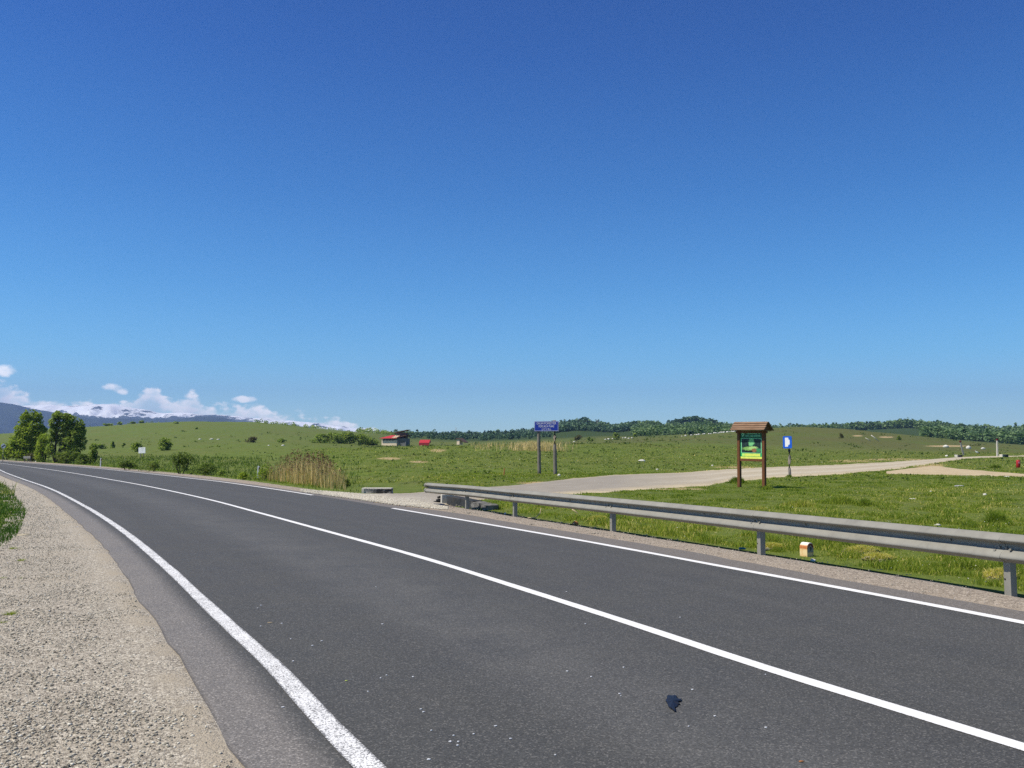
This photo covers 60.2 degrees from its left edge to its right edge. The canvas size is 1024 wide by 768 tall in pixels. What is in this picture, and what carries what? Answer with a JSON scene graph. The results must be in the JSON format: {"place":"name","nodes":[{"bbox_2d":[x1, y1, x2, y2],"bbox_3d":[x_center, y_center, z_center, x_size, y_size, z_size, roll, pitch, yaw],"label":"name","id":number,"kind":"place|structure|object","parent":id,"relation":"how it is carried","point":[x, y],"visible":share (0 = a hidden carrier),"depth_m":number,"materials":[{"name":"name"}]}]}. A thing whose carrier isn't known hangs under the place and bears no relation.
{"place":"outdoors","nodes":[
{"label":"outdoors","id":0,"kind":"place"},
{"bbox_2d":[0,485,26,546],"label":"verge grass","id":1,"kind":"structure","parent":0,"point":[11,511],"depth_m":23.84,"materials":[{"name":"green plant"}]},
{"bbox_2d":[0,402,236,433],"bbox_3d":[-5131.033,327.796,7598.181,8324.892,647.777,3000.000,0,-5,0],"label":"forested mountains","id":2,"kind":"structure","parent":0,"point":[10,414],"depth_m":7310.79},
{"bbox_2d":[24,404,380,432],"bbox_3d":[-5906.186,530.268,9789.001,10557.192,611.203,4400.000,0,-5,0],"label":"snow mountains","id":3,"kind":"structure","parent":0,"point":[103,411],"depth_m":9449.83,"materials":[{"name":"white snow"}]},
{"bbox_2d":[0,460,1023,767],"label":"road","id":4,"kind":"structure","parent":0,"point":[490,666],"depth_m":7.80,"materials":[{"name":"grey asphalt"}]},
{"bbox_2d":[5,461,310,494],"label":"edge line","id":5,"kind":"object","parent":4,"relation":"on","point":[210,480],"visible":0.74,"depth_m":51.25,"materials":[{"name":"paint"}]},
{"bbox_2d":[0,470,386,767],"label":"edge line","id":6,"kind":"object","parent":4,"relation":"on","point":[352,749],"visible":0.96,"depth_m":6.59,"materials":[{"name":"paint"}]},
{"bbox_2d":[3,463,1023,750],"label":"line","id":7,"kind":"object","parent":4,"relation":"on","point":[849,693],"visible":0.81,"depth_m":7.06,"materials":[{"name":"paint"}]},
{"bbox_2d":[666,695,681,711],"bbox_3d":[1.067,2.115,5.867,0.102,0.016,0.368,-1,-5,15],"label":"dark scrap","id":8,"kind":"object","parent":4,"relation":"on","point":[672,701],"visible":1,"depth_m":5.88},
{"bbox_2d":[392,508,1023,623],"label":"edge line","id":9,"kind":"object","parent":4,"relation":"on","point":[924,603],"visible":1,"depth_m":11.72,"materials":[{"name":"paint"}]},
{"bbox_2d":[0,421,1023,597],"bbox_3d":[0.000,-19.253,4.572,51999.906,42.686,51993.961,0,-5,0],"label":"ground","id":10,"kind":"structure","parent":0,"point":[129,434],"depth_m":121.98,"materials":[{"name":"green plant"}]},
{"bbox_2d":[2,409,52,460],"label":"willow tree","id":11,"kind":"object","parent":10,"relation":"on","point":[23,440],"visible":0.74,"depth_m":178.79,"materials":[{"name":"green plant"}]},
{"bbox_2d":[51,450,78,462],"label":"shrub","id":12,"kind":"object","parent":10,"relation":"on","point":[66,458],"visible":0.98,"depth_m":138.13,"materials":[{"name":"green plant"}]},
{"bbox_2d":[44,410,87,462],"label":"spreading tree","id":13,"kind":"object","parent":10,"relation":"on","point":[69,439],"visible":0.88,"depth_m":149.75,"materials":[{"name":"green plant"}]},
{"bbox_2d":[75,453,94,463],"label":"shrub","id":14,"kind":"object","parent":10,"relation":"on","point":[84,458],"visible":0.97,"depth_m":128.32,"materials":[{"name":"green plant"}]},
{"bbox_2d":[87,443,99,463],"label":"shrub","id":15,"kind":"object","parent":10,"relation":"on","point":[93,450],"visible":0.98,"depth_m":129.34,"materials":[{"name":"green plant"}]},
{"bbox_2d":[96,443,107,448],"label":"bush","id":16,"kind":"object","parent":10,"relation":"on","point":[101,446],"visible":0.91,"depth_m":299.10,"materials":[{"name":"green plant"}]},
{"bbox_2d":[0,475,244,767],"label":"gravel shoulder","id":17,"kind":"object","parent":10,"relation":"on","point":[183,684],"visible":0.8,"depth_m":6.93},
{"bbox_2d":[4,610,17,615],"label":"gravel weed","id":18,"kind":"object","parent":17,"relation":"on","point":[11,613],"visible":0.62,"depth_m":9.11,"materials":[{"name":"green plant"}]},
{"bbox_2d":[0,485,236,767],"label":"pebbles","id":19,"kind":"object","parent":17,"relation":"on","point":[33,731],"visible":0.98,"depth_m":6.18,"materials":[{"name":"beige gravel"}]},
{"bbox_2d":[130,441,141,451],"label":"bush","id":20,"kind":"object","parent":10,"relation":"on","point":[135,446],"visible":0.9,"depth_m":219.24,"materials":[{"name":"green plant"}]},
{"bbox_2d":[138,447,145,457],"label":"white board","id":21,"kind":"object","parent":10,"relation":"on","point":[142,450],"visible":0.94,"depth_m":149.54,"materials":[{"name":"paint"}]},
{"bbox_2d":[157,437,172,450],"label":"bush","id":22,"kind":"object","parent":10,"relation":"on","point":[164,443],"visible":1,"depth_m":214.02,"materials":[{"name":"green plant"}]},
{"bbox_2d":[0,454,367,495],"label":"verge grass","id":23,"kind":"structure","parent":10,"relation":"on","point":[132,458],"depth_m":92.69,"materials":[{"name":"green plant"}]},
{"bbox_2d":[0,419,411,434],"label":"hilltop scrub","id":24,"kind":"object","parent":10,"relation":"on","point":[367,430],"visible":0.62,"depth_m":806.41,"materials":[{"name":"green plant"}]},
{"bbox_2d":[217,470,227,475],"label":"shrub","id":25,"kind":"object","parent":10,"relation":"on","point":[221,472],"visible":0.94,"depth_m":67.62,"materials":[{"name":"green plant"}]},
{"bbox_2d":[237,472,250,479],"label":"shrub","id":26,"kind":"object","parent":10,"relation":"on","point":[242,475],"visible":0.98,"depth_m":59.62,"materials":[{"name":"green plant"}]},
{"bbox_2d":[245,436,256,442],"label":"bush","id":27,"kind":"object","parent":10,"relation":"on","point":[252,439],"visible":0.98,"depth_m":328.71,"materials":[{"name":"green plant"}]},
{"bbox_2d":[253,464,272,479],"bbox_3d":[-16.221,5.840,57.833,1.537,1.153,0.895,-1,-5,15],"label":"shrub","id":28,"kind":"object","parent":10,"relation":"on","point":[265,472],"visible":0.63,"depth_m":57.69,"materials":[{"name":"green plant"}]},
{"bbox_2d":[260,449,348,490],"bbox_3d":[-10.706,4.734,51.037,5.497,2.126,20.722,2,-5,-22],"label":"reed bed","id":29,"kind":"object","parent":10,"relation":"on","point":[323,472],"visible":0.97,"depth_m":49.62,"materials":[{"name":"beige plant"}]},
{"bbox_2d":[309,433,329,442],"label":"hedge tree","id":30,"kind":"object","parent":10,"relation":"on","point":[320,438],"visible":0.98,"depth_m":348.64,"materials":[{"name":"green plant"}]},
{"bbox_2d":[325,432,346,443],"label":"hedge tree","id":31,"kind":"object","parent":10,"relation":"on","point":[337,438],"visible":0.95,"depth_m":350.44,"materials":[{"name":"green plant"}]},
{"bbox_2d":[344,479,351,486],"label":"shrub","id":32,"kind":"object","parent":10,"relation":"on","point":[347,483],"visible":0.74,"depth_m":45.71,"materials":[{"name":"green plant"}]},
{"bbox_2d":[341,432,355,443],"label":"hedge tree","id":33,"kind":"object","parent":10,"relation":"on","point":[348,436],"visible":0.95,"depth_m":352.69,"materials":[{"name":"green plant"}]},
{"bbox_2d":[354,434,369,444],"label":"hedge tree","id":34,"kind":"object","parent":10,"relation":"on","point":[362,438],"visible":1,"depth_m":354.14,"materials":[{"name":"green plant"}]},
{"bbox_2d":[364,437,378,445],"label":"hedge tree","id":35,"kind":"object","parent":10,"relation":"on","point":[372,441],"visible":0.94,"depth_m":357.78,"materials":[{"name":"green plant"}]},
{"bbox_2d":[362,488,392,493],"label":"parapet","id":36,"kind":"structure","parent":10,"relation":"on","point":[379,490],"depth_m":38.17,"materials":[{"name":"concrete"}]},
{"bbox_2d":[380,430,411,445],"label":"house","id":37,"kind":"structure","parent":10,"relation":"on","point":[402,439],"depth_m":419.63,"materials":[{"name":"white"}]},
{"bbox_2d":[419,440,430,445],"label":"shed","id":38,"kind":"structure","parent":10,"relation":"on","point":[425,442],"depth_m":399.75,"materials":[{"name":"red metal"}]},
{"bbox_2d":[456,438,467,444],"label":"cabin","id":39,"kind":"object","parent":10,"relation":"on","point":[460,441],"visible":1,"depth_m":379.79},
{"bbox_2d":[441,494,498,509],"bbox_3d":[-1.417,4.068,28.353,0.492,0.815,4.012,2,-4,-23],"label":"culvert headwall","id":40,"kind":"object","parent":10,"relation":"on","point":[453,500],"visible":0.51,"depth_m":28.15,"materials":[{"name":"concrete"}]},
{"bbox_2d":[1,460,1023,610],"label":"gravel verge","id":41,"kind":"structure","parent":10,"relation":"on","point":[949,591],"depth_m":13.33,"materials":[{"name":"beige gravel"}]},
{"bbox_2d":[0,443,11,459],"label":"shrub","id":42,"kind":"object","parent":41,"relation":"on","point":[1,453],"visible":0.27,"depth_m":202.90,"materials":[{"name":"green plant"}]},
{"bbox_2d":[25,453,39,461],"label":"shrub","id":43,"kind":"object","parent":41,"relation":"on","point":[32,456],"visible":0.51,"depth_m":168.48,"materials":[{"name":"green plant"}]},
{"bbox_2d":[33,433,52,461],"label":"shrub","id":44,"kind":"object","parent":41,"relation":"on","point":[42,439],"visible":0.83,"depth_m":156.65,"materials":[{"name":"green plant"}]},
{"bbox_2d":[118,459,137,469],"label":"shrub","id":45,"kind":"object","parent":41,"relation":"on","point":[126,464],"visible":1,"depth_m":91.55,"materials":[{"name":"green plant"}]},
{"bbox_2d":[137,460,160,471],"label":"shrub","id":46,"kind":"object","parent":41,"relation":"on","point":[153,465],"visible":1,"depth_m":83.41,"materials":[{"name":"green plant"}]},
{"bbox_2d":[170,450,197,473],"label":"shrub","id":47,"kind":"object","parent":41,"relation":"on","point":[178,460],"visible":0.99,"depth_m":74.46,"materials":[{"name":"green plant"}]},
{"bbox_2d":[193,462,219,474],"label":"shrub","id":48,"kind":"object","parent":41,"relation":"on","point":[210,468],"visible":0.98,"depth_m":70.44,"materials":[{"name":"green plant"}]},
{"bbox_2d":[300,489,1004,598],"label":"chippings","id":49,"kind":"object","parent":41,"relation":"on","point":[425,505],"visible":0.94,"depth_m":30.02,"materials":[{"name":"beige gravel"}]},
{"bbox_2d":[424,483,1023,596],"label":"guardrail","id":50,"kind":"object","parent":41,"relation":"on","point":[1007,549],"visible":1,"depth_m":13.61,"materials":[{"name":"metal"}]},
{"bbox_2d":[390,417,638,440],"bbox_3d":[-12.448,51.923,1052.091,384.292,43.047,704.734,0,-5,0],"label":"distant wood","id":51,"kind":"object","parent":10,"relation":"on","point":[583,424],"visible":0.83,"depth_m":913.87,"materials":[{"name":"green plant"}]},
{"bbox_2d":[471,440,581,450],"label":"dry stalks","id":52,"kind":"object","parent":10,"relation":"on","point":[532,446],"visible":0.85,"depth_m":131.94,"materials":[{"name":"beige plant"}]},
{"bbox_2d":[60,426,1023,485],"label":"field weeds","id":53,"kind":"object","parent":10,"relation":"on","point":[838,452],"visible":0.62,"depth_m":108.77,"materials":[{"name":"green plant"}]},
{"bbox_2d":[534,420,558,473],"bbox_3d":[2.234,4.200,55.971,1.656,3.793,0.282,-2,-5,24],"label":"road sign","id":54,"kind":"object","parent":10,"relation":"on","point":[553,425],"visible":1,"depth_m":55.98,"materials":[{"name":"blue metal"}]},
{"bbox_2d":[574,435,581,440],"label":"bush","id":55,"kind":"object","parent":10,"relation":"on","point":[578,437],"visible":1,"depth_m":449.14,"materials":[{"name":"green plant"}]},
{"bbox_2d":[590,515,606,519],"bbox_3d":[2.190,3.450,22.595,0.585,0.220,0.449,0,-5,0],"label":"earth mound","id":56,"kind":"object","parent":10,"relation":"on","point":[597,517],"visible":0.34,"depth_m":22.57,"materials":[{"name":"yellow plant"}]},
{"bbox_2d":[613,432,619,439],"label":"bush","id":57,"kind":"object","parent":10,"relation":"on","point":[616,435],"visible":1,"depth_m":438.67,"materials":[{"name":"green plant"}]},
{"bbox_2d":[306,443,1023,483],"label":"meadow grass","id":58,"kind":"structure","parent":10,"relation":"on","point":[778,459],"depth_m":87.95,"materials":[{"name":"green plant"}]},
{"bbox_2d":[600,420,732,435],"bbox_3d":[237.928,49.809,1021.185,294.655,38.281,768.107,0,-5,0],"label":"distant wood","id":59,"kind":"object","parent":10,"relation":"on","point":[648,428],"visible":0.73,"depth_m":730.95,"materials":[{"name":"green plant"}]},
{"bbox_2d":[351,453,1022,585],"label":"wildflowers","id":60,"kind":"object","parent":10,"relation":"on","point":[746,500],"visible":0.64,"depth_m":31.68,"materials":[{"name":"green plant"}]},
{"bbox_2d":[667,416,718,425],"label":"distant wood","id":61,"kind":"object","parent":10,"relation":"on","point":[689,419],"visible":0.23,"depth_m":1203.22,"materials":[{"name":"green plant"}]},
{"bbox_2d":[725,477,747,483],"bbox_3d":[10.710,4.570,42.191,1.514,0.407,1.362,0,-5,0],"label":"grass tussock","id":62,"kind":"object","parent":10,"relation":"on","point":[733,479],"depth_m":42.01,"materials":[{"name":"green plant"}]},
{"bbox_2d":[730,422,773,486],"bbox_3d":[10.332,3.231,38.096,0.720,3.203,1.810,3,-5,-37],"label":"info board","id":63,"kind":"object","parent":10,"relation":"on","point":[751,441],"visible":0.95,"depth_m":38.09,"materials":[{"name":"brown wood"}]},
{"bbox_2d":[745,506,771,510],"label":"grass tussock","id":64,"kind":"object","parent":10,"relation":"on","point":[755,508],"depth_m":26.13,"materials":[{"name":"green plant"}]},
{"bbox_2d":[758,485,773,489],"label":"grass tussock","id":65,"kind":"object","parent":10,"relation":"on","point":[765,487],"depth_m":36.54,"materials":[{"name":"green plant"}]},
{"bbox_2d":[765,541,783,550],"bbox_3d":[4.603,2.896,15.621,0.458,0.218,0.402,3,-5,-30],"label":"earth mound","id":66,"kind":"object","parent":10,"relation":"on","point":[768,546],"visible":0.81,"depth_m":15.58,"materials":[{"name":"yellow plant"}]},
{"bbox_2d":[768,545,786,552],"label":"grass tussock","id":67,"kind":"object","parent":10,"relation":"on","point":[777,549],"depth_m":15.36,"materials":[{"name":"green plant"}]},
{"bbox_2d":[783,436,791,474],"bbox_3d":[15.709,4.229,50.130,0.528,2.533,0.277,-4,-6,42],"label":"sign","id":68,"kind":"object","parent":10,"relation":"on","point":[787,441],"visible":0.89,"depth_m":50.09,"materials":[{"name":"blue metal"}]},
{"bbox_2d":[773,499,823,507],"bbox_3d":[9.071,3.725,27.754,1.872,0.301,1.896,-2,-5,27],"label":"grass tussock","id":69,"kind":"object","parent":10,"relation":"on","point":[800,503],"depth_m":27.64,"materials":[{"name":"green plant"}]},
{"bbox_2d":[800,542,813,556],"bbox_3d":[4.913,2.813,14.722,0.233,0.347,0.233,3,-5,-29],"label":"kilometre stone","id":70,"kind":"object","parent":10,"relation":"on","point":[806,549],"visible":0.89,"depth_m":14.67,"materials":[{"name":"stone"}]},
{"bbox_2d":[817,495,858,504],"bbox_3d":[10.724,3.784,29.007,2.049,0.344,2.069,0,-5,0],"label":"grass tussock","id":71,"kind":"object","parent":10,"relation":"on","point":[838,500],"depth_m":28.64,"materials":[{"name":"green plant"}]},
{"bbox_2d":[846,544,880,555],"bbox_3d":[5.927,2.834,14.982,0.703,0.238,0.518,0,-5,0],"label":"earth mound","id":72,"kind":"object","parent":10,"relation":"on","point":[869,549],"visible":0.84,"depth_m":14.88,"materials":[{"name":"yellow plant"}]},
{"bbox_2d":[852,497,877,505],"bbox_3d":[11.083,3.700,27.767,0.927,0.318,0.898,-1,-5,15],"label":"grass tussock","id":73,"kind":"object","parent":10,"relation":"on","point":[864,502],"depth_m":27.66,"materials":[{"name":"green plant"}]},
{"bbox_2d":[718,417,1023,444],"bbox_3d":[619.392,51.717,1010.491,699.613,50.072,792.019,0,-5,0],"label":"distant wood","id":74,"kind":"object","parent":10,"relation":"on","point":[1010,434],"visible":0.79,"depth_m":1052.10,"materials":[{"name":"green plant"}]},
{"bbox_2d":[861,552,896,561],"bbox_3d":[5.842,2.770,14.100,0.564,0.192,0.482,2,-5,-25],"label":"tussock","id":75,"kind":"object","parent":10,"relation":"on","point":[879,555],"visible":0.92,"depth_m":14.02,"materials":[{"name":"yellow plant"}]},
{"bbox_2d":[980,509,1012,523],"bbox_3d":[11.772,3.205,21.392,0.937,0.380,0.895,-3,-6,34],"label":"grass tussock","id":76,"kind":"object","parent":10,"relation":"on","point":[997,517],"depth_m":21.29,"materials":[{"name":"green plant"}]},
{"bbox_2d":[996,439,997,455],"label":"concrete post","id":77,"kind":"object","parent":10,"relation":"on","point":[996,447],"visible":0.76,"depth_m":136.81,"materials":[{"name":"white concrete"}]},
{"bbox_2d":[981,567,1020,580],"bbox_3d":[6.524,2.579,11.812,0.536,0.273,0.456,2,-5,-23],"label":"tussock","id":78,"kind":"object","parent":10,"relation":"on","point":[997,573],"visible":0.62,"depth_m":11.76,"materials":[{"name":"yellow plant"}]},
{"bbox_2d":[1016,460,1019,467],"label":"red post","id":79,"kind":"object","parent":10,"relation":"on","point":[1017,463],"visible":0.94,"depth_m":67.70,"materials":[{"name":"paint"}]},
{"bbox_2d":[0,0,1023,432],"label":"sky","id":80,"kind":"structure","parent":0,"point":[389,215],"materials":[{"name":"blue"}]},
{"bbox_2d":[323,455,1023,505],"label":"dirt road","id":81,"kind":"structure","parent":0,"point":[607,484],"depth_m":46.26,"materials":[{"name":"beige gravel"}]},
{"bbox_2d":[886,466,1023,476],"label":"sandy path","id":82,"kind":"structure","parent":0,"point":[935,470],"depth_m":55.93,"materials":[{"name":"beige sand"}]}
]}

